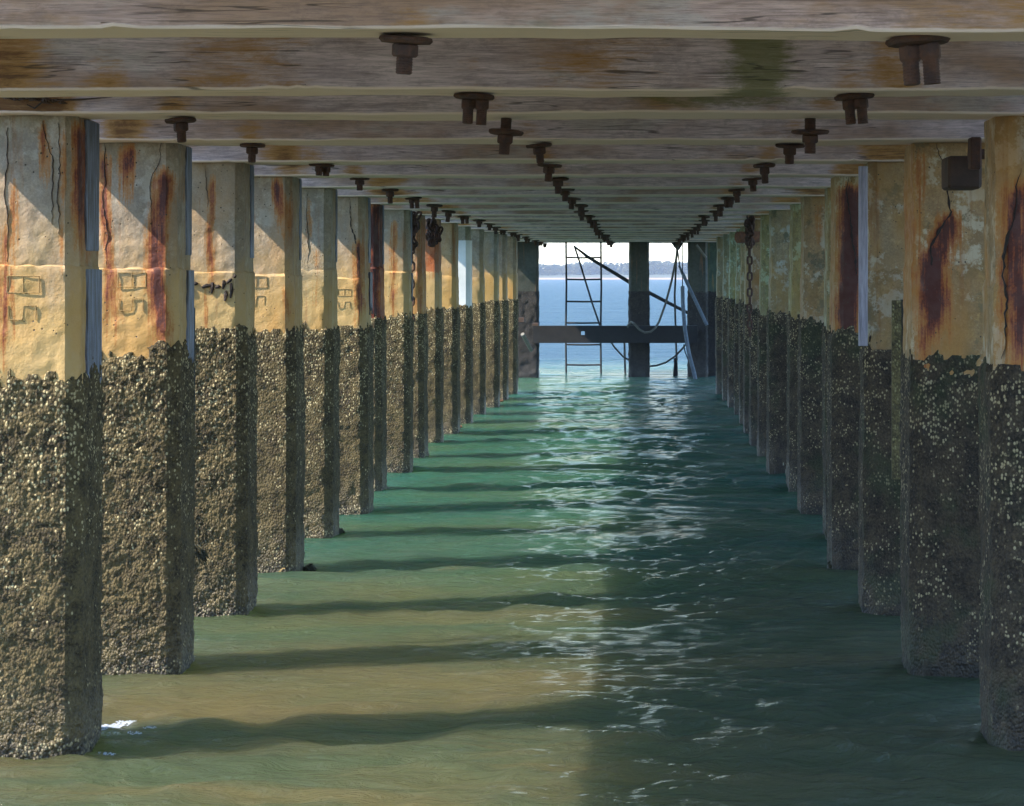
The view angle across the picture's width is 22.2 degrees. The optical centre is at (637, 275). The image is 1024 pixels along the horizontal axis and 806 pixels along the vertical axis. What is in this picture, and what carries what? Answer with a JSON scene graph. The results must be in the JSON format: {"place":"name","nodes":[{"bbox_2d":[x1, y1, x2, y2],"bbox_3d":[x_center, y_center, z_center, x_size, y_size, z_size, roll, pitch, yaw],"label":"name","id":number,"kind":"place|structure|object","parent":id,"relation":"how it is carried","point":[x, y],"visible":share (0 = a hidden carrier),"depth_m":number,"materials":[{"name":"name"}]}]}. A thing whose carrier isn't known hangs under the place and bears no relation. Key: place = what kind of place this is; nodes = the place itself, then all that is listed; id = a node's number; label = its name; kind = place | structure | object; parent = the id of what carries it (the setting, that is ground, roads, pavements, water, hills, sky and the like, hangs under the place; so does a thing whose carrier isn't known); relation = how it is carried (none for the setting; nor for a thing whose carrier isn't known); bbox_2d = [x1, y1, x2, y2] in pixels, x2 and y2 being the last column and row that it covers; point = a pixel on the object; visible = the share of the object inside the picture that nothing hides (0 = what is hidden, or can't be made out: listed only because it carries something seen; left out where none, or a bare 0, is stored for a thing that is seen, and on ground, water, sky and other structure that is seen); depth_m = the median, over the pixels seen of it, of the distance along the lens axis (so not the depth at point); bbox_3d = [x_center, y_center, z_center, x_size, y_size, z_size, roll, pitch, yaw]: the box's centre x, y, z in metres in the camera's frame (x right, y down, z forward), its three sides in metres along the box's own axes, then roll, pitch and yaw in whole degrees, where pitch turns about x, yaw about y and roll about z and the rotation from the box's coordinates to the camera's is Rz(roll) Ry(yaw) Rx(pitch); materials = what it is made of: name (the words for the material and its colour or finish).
{"place":"outdoors","nodes":[
{"label":"outdoors","id":0,"kind":"place"},
{"bbox_2d":[194,308,194,416],"bbox_3d":[-2.147,0.514,12.500,0.050,0.720,0.070,0,0,0],"label":"angle iron","id":1,"kind":"object","parent":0,"point":[194,352],"visible":0.14,"depth_m":12.51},
{"bbox_2d":[0,280,1023,805],"bbox_3d":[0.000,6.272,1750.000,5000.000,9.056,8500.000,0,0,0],"label":"water","id":2,"kind":"structure","parent":0,"point":[556,584],"depth_m":12.35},
{"bbox_2d":[0,115,104,759],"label":"concrete pile","id":3,"kind":"object","parent":2,"relation":"in","point":[52,421],"visible":0.94,"depth_m":9.78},
{"bbox_2d":[98,720,156,754],"bbox_3d":[-2.005,1.801,10.242,0.246,0.033,0.729,0,0,-14],"label":"sea foam","id":4,"kind":"object","parent":2,"relation":"on","point":[107,726],"visible":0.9,"depth_m":10.46,"materials":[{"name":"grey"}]},
{"bbox_2d":[98,143,195,674],"bbox_3d":[-2.311,1.397,11.993,0.512,4.006,0.519,0,0,0],"label":"concrete pile","id":5,"kind":"object","parent":2,"relation":"in","point":[148,413],"visible":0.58,"depth_m":11.76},
{"bbox_2d":[92,119,986,145],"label":"timber beam","id":6,"kind":"structure","parent":5,"relation":"on","point":[211,132],"depth_m":11.54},
{"bbox_2d":[240,143,265,162],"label":"bolt","id":7,"kind":"object","parent":6,"relation":"attached to","point":[251,150],"visible":1,"depth_m":11.77,"materials":[{"name":"metal"}]},
{"bbox_2d":[526,143,551,162],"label":"bolt","id":8,"kind":"object","parent":6,"relation":"attached to","point":[539,150],"visible":1,"depth_m":11.77,"materials":[{"name":"metal"}]},
{"bbox_2d":[775,143,804,163],"bbox_3d":[0.689,-0.551,11.799,0.136,0.093,0.140,6,9,34],"label":"bolt","id":9,"kind":"object","parent":6,"relation":"attached to","point":[789,151],"visible":0.99,"depth_m":11.77,"materials":[{"name":"metal"}]},
{"bbox_2d":[190,162,257,616],"bbox_3d":[-2.304,1.400,13.987,0.511,4.000,0.511,0,0,-1],"label":"concrete pile","id":10,"kind":"object","parent":2,"relation":"in","point":[226,412],"visible":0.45,"depth_m":13.76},
{"bbox_2d":[194,543,209,566],"bbox_3d":[-2.075,1.328,12.381,0.088,0.113,0.087,0,0,0],"label":"seaweed tuft","id":11,"kind":"object","parent":10,"relation":"attached to","point":[201,555],"visible":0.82,"depth_m":12.37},
{"bbox_2d":[253,176,305,572],"bbox_3d":[-2.305,1.400,15.978,0.511,4.000,0.507,0,0,0],"label":"concrete pile","id":12,"kind":"object","parent":2,"relation":"in","point":[281,400],"visible":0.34,"depth_m":15.75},
{"bbox_2d":[301,188,340,537],"bbox_3d":[-2.316,1.400,17.971,0.513,4.000,0.508,0,0,0],"label":"concrete pile","id":13,"kind":"object","parent":2,"relation":"in","point":[322,348],"visible":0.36,"depth_m":17.75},
{"bbox_2d":[301,177,830,189],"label":"timber beam","id":14,"kind":"structure","parent":13,"relation":"on","point":[604,183],"depth_m":17.67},
{"bbox_2d":[382,188,398,203],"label":"bolt","id":15,"kind":"object","parent":14,"relation":"attached to","point":[390,193],"visible":1,"depth_m":17.86,"materials":[{"name":"metal"}]},
{"bbox_2d":[560,188,574,200],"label":"bolt","id":16,"kind":"object","parent":14,"relation":"attached to","point":[565,194],"visible":0.91,"depth_m":17.86,"materials":[{"name":"metal"}]},
{"bbox_2d":[728,188,744,202],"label":"bolt","id":17,"kind":"object","parent":14,"relation":"attached to","point":[736,193],"visible":1,"depth_m":17.86,"materials":[{"name":"metal"}]},
{"bbox_2d":[336,196,374,514],"bbox_3d":[-2.278,1.400,19.961,0.511,4.000,0.508,0,0,1],"label":"concrete pile","id":18,"kind":"object","parent":2,"relation":"in","point":[356,379],"visible":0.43,"depth_m":19.73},
{"bbox_2d":[370,204,386,490],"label":"concrete pile","id":19,"kind":"object","parent":2,"relation":"in","point":[378,321],"visible":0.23,"depth_m":21.76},
{"bbox_2d":[384,210,413,472],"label":"concrete pile","id":20,"kind":"object","parent":2,"relation":"in","point":[398,285],"visible":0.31,"depth_m":23.72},
{"bbox_2d":[384,204,789,210],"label":"timber beam","id":21,"kind":"structure","parent":20,"relation":"on","point":[642,207],"depth_m":23.64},
{"bbox_2d":[411,210,421,321],"bbox_3d":[-2.130,-0.086,24.619,0.202,1.090,0.212,0,0,0],"label":"rusty chain","id":22,"kind":"object","parent":21,"relation":"hanging from","point":[415,229],"visible":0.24,"depth_m":24.60,"materials":[{"name":"metal"}]},
{"bbox_2d":[441,210,455,221],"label":"bolt","id":23,"kind":"object","parent":21,"relation":"attached to","point":[448,214],"visible":1,"depth_m":23.84,"materials":[{"name":"metal"}]},
{"bbox_2d":[412,215,428,457],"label":"concrete pile","id":24,"kind":"object","parent":2,"relation":"in","point":[420,400],"visible":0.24,"depth_m":25.73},
{"bbox_2d":[425,219,443,442],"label":"concrete pile","id":25,"kind":"object","parent":2,"relation":"in","point":[435,324],"visible":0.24,"depth_m":27.70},
{"bbox_2d":[441,223,460,433],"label":"concrete pile","id":26,"kind":"object","parent":2,"relation":"in","point":[452,326],"visible":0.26,"depth_m":29.70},
{"bbox_2d":[458,226,472,423],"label":"concrete pile","id":27,"kind":"object","parent":2,"relation":"in","point":[466,313],"visible":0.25,"depth_m":31.68,"materials":[{"name":"white concrete"}]},
{"bbox_2d":[471,229,485,413],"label":"concrete pile","id":28,"kind":"object","parent":2,"relation":"in","point":[479,335],"visible":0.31,"depth_m":33.68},
{"bbox_2d":[484,232,500,407],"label":"concrete pile","id":29,"kind":"object","parent":2,"relation":"in","point":[491,277],"visible":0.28,"depth_m":35.67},
{"bbox_2d":[499,234,508,399],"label":"concrete pile","id":30,"kind":"object","parent":2,"relation":"in","point":[504,334],"visible":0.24,"depth_m":37.67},
{"bbox_2d":[507,236,518,393],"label":"concrete pile","id":31,"kind":"object","parent":2,"relation":"in","point":[512,273],"visible":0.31,"depth_m":39.66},
{"bbox_2d":[517,242,539,377],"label":"end post","id":32,"kind":"object","parent":2,"relation":"in","point":[528,281],"visible":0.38,"depth_m":46.35,"materials":[{"name":"concrete"}]},
{"bbox_2d":[521,333,532,351],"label":"broken brace","id":33,"kind":"object","parent":32,"relation":"attached to","point":[526,341],"visible":1,"depth_m":45.22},
{"bbox_2d":[628,242,649,376],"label":"end post","id":34,"kind":"object","parent":2,"relation":"in","point":[639,315],"visible":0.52,"depth_m":46.35,"materials":[{"name":"concrete"}]},
{"bbox_2d":[533,326,696,342],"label":"cross beam","id":35,"kind":"structure","parent":34,"relation":"attached to","point":[603,334],"depth_m":45.91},
{"bbox_2d":[627,244,678,333],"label":"slack rope","id":36,"kind":"object","parent":34,"relation":"hanging from","point":[663,309],"visible":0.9,"depth_m":45.57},
{"bbox_2d":[673,358,677,375],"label":"mooring stub","id":37,"kind":"object","parent":2,"relation":"in","point":[675,370],"visible":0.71,"depth_m":46.95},
{"bbox_2d":[674,257,677,360],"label":"hanging rope","id":38,"kind":"object","parent":37,"relation":"attached to","point":[675,307],"visible":0.69,"depth_m":46.97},
{"bbox_2d":[687,242,707,376],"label":"end post","id":39,"kind":"object","parent":2,"relation":"in","point":[698,271],"visible":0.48,"depth_m":46.35,"materials":[{"name":"concrete"}]},
{"bbox_2d":[678,265,707,325],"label":"steel pole","id":40,"kind":"object","parent":39,"relation":"attached to","point":[694,298],"visible":1,"depth_m":45.50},
{"bbox_2d":[682,243,682,285],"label":"thin line","id":41,"kind":"object","parent":40,"relation":"attached to","point":[682,263],"visible":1,"depth_m":45.59,"materials":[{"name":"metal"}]},
{"bbox_2d":[681,286,696,378],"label":"hanging pipe","id":42,"kind":"object","parent":41,"relation":"hanging from","point":[690,359],"visible":0.84,"depth_m":45.35,"materials":[{"name":"metal"}]},
{"bbox_2d":[707,242,716,375],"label":"end post","id":43,"kind":"object","parent":2,"relation":"in","point":[712,256],"visible":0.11,"depth_m":46.92,"materials":[{"name":"concrete"}]},
{"bbox_2d":[715,236,722,393],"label":"concrete pile","id":44,"kind":"object","parent":2,"relation":"in","point":[718,307],"visible":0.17,"depth_m":39.67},
{"bbox_2d":[507,234,722,236],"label":"timber beam","id":45,"kind":"structure","parent":44,"relation":"on","point":[697,235],"depth_m":39.58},
{"bbox_2d":[721,234,728,400],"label":"concrete pile","id":46,"kind":"object","parent":2,"relation":"in","point":[725,296],"visible":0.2,"depth_m":37.68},
{"bbox_2d":[727,232,735,407],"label":"concrete pile","id":47,"kind":"object","parent":2,"relation":"in","point":[731,316],"visible":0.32,"depth_m":35.68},
{"bbox_2d":[733,229,740,414],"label":"concrete pile","id":48,"kind":"object","parent":2,"relation":"in","point":[736,331],"visible":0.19,"depth_m":33.71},
{"bbox_2d":[738,226,744,423],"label":"concrete pile","id":49,"kind":"object","parent":2,"relation":"in","point":[740,321],"visible":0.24,"depth_m":31.72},
{"bbox_2d":[742,245,750,433],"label":"concrete pile","id":50,"kind":"object","parent":2,"relation":"in","point":[745,400],"visible":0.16,"depth_m":29.73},
{"bbox_2d":[441,219,744,223],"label":"timber beam","id":51,"kind":"structure","parent":50,"relation":"on","point":[457,221],"depth_m":29.61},
{"bbox_2d":[748,219,759,445],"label":"concrete pile","id":52,"kind":"object","parent":2,"relation":"in","point":[753,341],"visible":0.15,"depth_m":27.71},
{"bbox_2d":[757,215,769,455],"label":"concrete pile","id":53,"kind":"object","parent":2,"relation":"in","point":[762,332],"visible":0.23,"depth_m":25.73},
{"bbox_2d":[766,210,789,473],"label":"concrete pile","id":54,"kind":"object","parent":2,"relation":"in","point":[776,341],"visible":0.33,"depth_m":23.72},
{"bbox_2d":[785,204,801,491],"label":"concrete pile","id":55,"kind":"object","parent":2,"relation":"in","point":[792,321],"visible":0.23,"depth_m":21.75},
{"bbox_2d":[371,197,800,204],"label":"timber beam","id":56,"kind":"structure","parent":55,"relation":"on","point":[604,200],"depth_m":21.65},
{"bbox_2d":[426,204,442,217],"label":"bolt","id":57,"kind":"object","parent":56,"relation":"attached to","point":[434,208],"visible":1,"depth_m":21.84,"materials":[{"name":"metal"}]},
{"bbox_2d":[575,204,587,216],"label":"bolt","id":58,"kind":"object","parent":56,"relation":"attached to","point":[581,207],"visible":1,"depth_m":21.84,"materials":[{"name":"metal"}]},
{"bbox_2d":[713,204,724,216],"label":"bolt","id":59,"kind":"object","parent":56,"relation":"attached to","point":[720,208],"visible":0.94,"depth_m":21.85,"materials":[{"name":"metal"}]},
{"bbox_2d":[797,196,824,514],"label":"concrete pile","id":60,"kind":"object","parent":2,"relation":"in","point":[809,442],"visible":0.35,"depth_m":19.74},
{"bbox_2d":[821,188,830,539],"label":"concrete pile","id":61,"kind":"object","parent":2,"relation":"in","point":[827,269],"visible":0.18,"depth_m":17.86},
{"bbox_2d":[825,176,859,569],"bbox_3d":[1.419,1.400,15.977,0.511,4.000,0.511,0,0,0],"label":"concrete pile","id":62,"kind":"object","parent":2,"relation":"in","point":[842,403],"visible":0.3,"depth_m":15.75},
{"bbox_2d":[857,162,904,615],"bbox_3d":[1.444,1.400,13.986,0.512,4.000,0.514,0,0,1],"label":"concrete pile","id":63,"kind":"object","parent":2,"relation":"in","point":[879,572],"visible":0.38,"depth_m":13.76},
{"bbox_2d":[189,144,906,164],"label":"timber beam","id":64,"kind":"structure","parent":63,"relation":"on","point":[518,154],"depth_m":13.68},
{"bbox_2d":[309,163,334,175],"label":"bolt","id":65,"kind":"object","parent":64,"relation":"attached to","point":[325,169],"visible":1,"depth_m":13.87,"materials":[{"name":"metal"}]},
{"bbox_2d":[537,163,561,181],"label":"bolt","id":66,"kind":"object","parent":64,"relation":"attached to","point":[548,169],"visible":1,"depth_m":13.88,"materials":[{"name":"metal"}]},
{"bbox_2d":[753,163,774,183],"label":"bolt","id":67,"kind":"object","parent":64,"relation":"attached to","point":[764,170],"visible":1,"depth_m":13.88,"materials":[{"name":"metal"}]},
{"bbox_2d":[858,166,867,345],"bbox_3d":[1.186,-0.102,13.697,0.047,0.944,0.020,0,0,0],"label":"corner strip","id":68,"kind":"object","parent":63,"relation":"attached to","point":[862,255],"visible":1,"depth_m":13.69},
{"bbox_2d":[892,300,900,478],"bbox_3d":[1.321,0.582,13.295,0.048,0.912,0.030,0,0,0],"label":"wooden plank","id":69,"kind":"object","parent":63,"relation":"attached to","point":[896,363],"visible":0.9,"depth_m":13.28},
{"bbox_2d":[901,299,903,352],"bbox_3d":[1.354,0.580,13.305,0.013,0.916,0.050,0,0,0],"label":"iron strip","id":70,"kind":"object","parent":69,"relation":"attached to","point":[902,311],"visible":0.29,"depth_m":13.29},
{"bbox_2d":[899,143,984,677],"bbox_3d":[1.472,1.400,11.995,0.512,4.000,0.508,0,0,-1],"label":"concrete pile","id":71,"kind":"object","parent":2,"relation":"in","point":[941,357],"visible":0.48,"depth_m":11.77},
{"bbox_2d":[941,137,984,189],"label":"metal bracket","id":72,"kind":"structure","parent":71,"relation":"attached to","point":[961,172],"depth_m":11.15,"materials":[{"name":"metal"}]},
{"bbox_2d":[977,116,1023,750],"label":"concrete pile","id":73,"kind":"object","parent":2,"relation":"in","point":[1000,403],"visible":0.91,"depth_m":9.79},
{"bbox_2d":[0,95,1023,120],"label":"timber beam","id":74,"kind":"structure","parent":73,"relation":"on","point":[391,107],"depth_m":9.65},
{"bbox_2d":[165,117,195,142],"bbox_3d":[-1.727,-0.550,9.878,0.122,0.093,0.119,-3,-2,-22],"label":"bolt","id":75,"kind":"object","parent":74,"relation":"attached to","point":[180,126],"visible":1,"depth_m":9.86,"materials":[{"name":"metal"}]},
{"bbox_2d":[489,118,523,154],"bbox_3d":[-0.499,-0.527,9.877,0.135,0.138,0.139,2,-3,42],"label":"bolt","id":76,"kind":"object","parent":74,"relation":"attached to","point":[505,133],"visible":1,"depth_m":9.85,"materials":[{"name":"metal"}]},
{"bbox_2d":[791,118,828,153],"bbox_3d":[0.657,-0.529,9.884,0.145,0.134,0.140,2,5,21],"label":"bolt","id":77,"kind":"object","parent":74,"relation":"attached to","point":[810,133],"visible":1,"depth_m":9.86,"materials":[{"name":"metal"}]},
{"bbox_2d":[539,273,687,279],"bbox_3d":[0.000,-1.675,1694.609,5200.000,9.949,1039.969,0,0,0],"label":"shore","id":78,"kind":"structure","parent":0,"point":[613,277],"depth_m":1201.33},
{"bbox_2d":[539,260,687,275],"bbox_3d":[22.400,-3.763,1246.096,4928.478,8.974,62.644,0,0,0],"label":"woodland","id":79,"kind":"object","parent":78,"relation":"on","point":[659,267],"visible":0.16,"depth_m":1223.34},
{"bbox_2d":[539,243,687,267],"label":"sky","id":80,"kind":"structure","parent":0,"point":[554,253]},
{"bbox_2d":[734,231,759,242],"bbox_3d":[1.197,-0.403,27.217,0.362,0.133,0.126,0,0,-32],"label":"log end","id":81,"kind":"object","parent":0,"point":[739,236],"visible":0.47,"depth_m":27.14,"materials":[{"name":"brown wood"}]},
{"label":"pier deck","id":82,"kind":"structure","parent":0,"visible":0},
{"bbox_2d":[0,37,1023,97],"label":"timber beam","id":83,"kind":"structure","parent":82,"relation":"attached to","point":[551,67],"depth_m":8.38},
{"bbox_2d":[453,92,494,124],"bbox_3d":[-0.537,-0.546,8.561,0.139,0.102,0.144,3,-1,-17],"label":"bolt","id":84,"kind":"object","parent":83,"relation":"attached to","point":[478,102],"visible":1,"depth_m":8.54,"materials":[{"name":"metal"}]},
{"bbox_2d":[834,93,874,124],"bbox_3d":[0.715,-0.546,8.562,0.134,0.102,0.138,-5,-2,11],"label":"bolt","id":85,"kind":"object","parent":83,"relation":"attached to","point":[852,103],"visible":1,"depth_m":8.53,"materials":[{"name":"metal"}]},
{"bbox_2d":[0,0,1023,41],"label":"timber beam","id":86,"kind":"structure","parent":82,"relation":"attached to","point":[952,20],"depth_m":6.34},
{"bbox_2d":[379,35,432,74],"bbox_3d":[-0.579,-0.549,6.497,0.140,0.096,0.136,2,3,-25],"label":"bolt","id":87,"kind":"object","parent":86,"relation":"attached to","point":[404,49],"visible":1,"depth_m":6.47,"materials":[{"name":"metal"}]},
{"bbox_2d":[885,35,949,85],"bbox_3d":[0.702,-0.535,6.494,0.162,0.124,0.168,-4,-2,7],"label":"bolt","id":88,"kind":"object","parent":86,"relation":"attached to","point":[914,50],"visible":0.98,"depth_m":6.46,"materials":[{"name":"metal"}]},
{"bbox_2d":[254,163,864,177],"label":"timber beam","id":89,"kind":"structure","parent":82,"relation":"attached to","point":[564,170],"depth_m":15.68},
{"bbox_2d":[350,178,368,190],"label":"bolt","id":90,"kind":"object","parent":89,"relation":"attached to","point":[359,182],"visible":1,"depth_m":15.87,"materials":[{"name":"metal"}]},
{"bbox_2d":[552,177,568,193],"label":"bolt","id":91,"kind":"object","parent":89,"relation":"attached to","point":[557,183],"visible":0.92,"depth_m":15.87,"materials":[{"name":"metal"}]},
{"bbox_2d":[742,177,761,191],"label":"bolt","id":92,"kind":"object","parent":89,"relation":"attached to","point":[752,183],"visible":0.98,"depth_m":15.87,"materials":[{"name":"metal"}]},
{"bbox_2d":[337,188,824,197],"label":"timber beam","id":93,"kind":"structure","parent":82,"relation":"attached to","point":[456,193],"depth_m":19.66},
{"bbox_2d":[405,197,421,208],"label":"bolt","id":94,"kind":"object","parent":93,"relation":"attached to","point":[413,200],"visible":1,"depth_m":19.86,"materials":[{"name":"metal"}]},
{"bbox_2d":[568,197,580,209],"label":"bolt","id":95,"kind":"object","parent":93,"relation":"attached to","point":[571,201],"visible":0.92,"depth_m":19.85,"materials":[{"name":"metal"}]},
{"bbox_2d":[721,197,734,207],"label":"bolt","id":96,"kind":"object","parent":93,"relation":"attached to","point":[728,202],"visible":0.94,"depth_m":19.84,"materials":[{"name":"metal"}]},
{"bbox_2d":[412,210,768,215],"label":"timber beam","id":97,"kind":"structure","parent":82,"relation":"attached to","point":[536,213],"depth_m":25.63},
{"bbox_2d":[425,215,443,246],"bbox_3d":[-2.066,-0.454,26.564,0.188,0.336,0.196,0,0,0],"label":"rusty chain","id":98,"kind":"object","parent":97,"relation":"hanging from","point":[433,237],"visible":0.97,"depth_m":26.52,"materials":[{"name":"metal"}]},
{"bbox_2d":[744,215,754,336],"bbox_3d":[1.155,-0.005,26.812,0.123,1.279,0.150,0,0,0],"label":"rusty chain","id":99,"kind":"object","parent":97,"relation":"hanging from","point":[749,223],"visible":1,"depth_m":26.79,"materials":[{"name":"metal"}]},
{"bbox_2d":[425,215,759,219],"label":"timber beam","id":100,"kind":"structure","parent":82,"relation":"attached to","point":[667,217],"depth_m":27.63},
{"bbox_2d":[458,223,743,226],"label":"timber beam","id":101,"kind":"structure","parent":82,"relation":"attached to","point":[602,225],"depth_m":31.61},
{"bbox_2d":[471,226,739,229],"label":"timber beam","id":102,"kind":"structure","parent":82,"relation":"attached to","point":[545,228],"depth_m":33.60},
{"bbox_2d":[523,241,687,242],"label":"timber beam","id":103,"kind":"structure","parent":82,"relation":"attached to","point":[596,242],"depth_m":47.73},
{"bbox_2d":[565,242,601,373],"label":"steel ladder","id":104,"kind":"object","parent":103,"relation":"hanging from","point":[566,322],"visible":0.73,"depth_m":47.72,"materials":[{"name":"metal"}]},
{"bbox_2d":[574,245,600,325],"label":"hanging rod","id":105,"kind":"object","parent":103,"relation":"hanging from","point":[586,285],"visible":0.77,"depth_m":47.59,"materials":[{"name":"metal"}]},
{"bbox_2d":[576,247,686,313],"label":"diagonal brace","id":106,"kind":"object","parent":103,"relation":"attached to","point":[626,280],"visible":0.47,"depth_m":48.11,"materials":[{"name":"metal"}]},
{"bbox_2d":[484,229,735,231],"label":"timber beam","id":107,"kind":"structure","parent":82,"relation":"attached to","point":[640,230],"depth_m":35.59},
{"bbox_2d":[499,232,728,233],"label":"timber beam","id":108,"kind":"structure","parent":82,"relation":"attached to","point":[616,233],"depth_m":37.58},
{"bbox_2d":[518,240,715,241],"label":"timber beam","id":109,"kind":"structure","parent":82,"relation":"attached to","point":[627,240],"depth_m":45.73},
{"bbox_2d":[520,238,715,239],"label":"timber beam","id":110,"kind":"structure","parent":82,"relation":"attached to","point":[617,239],"depth_m":43.73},
{"bbox_2d":[520,236,715,237],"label":"timber beam","id":111,"kind":"structure","parent":82,"relation":"attached to","point":[610,237],"depth_m":41.57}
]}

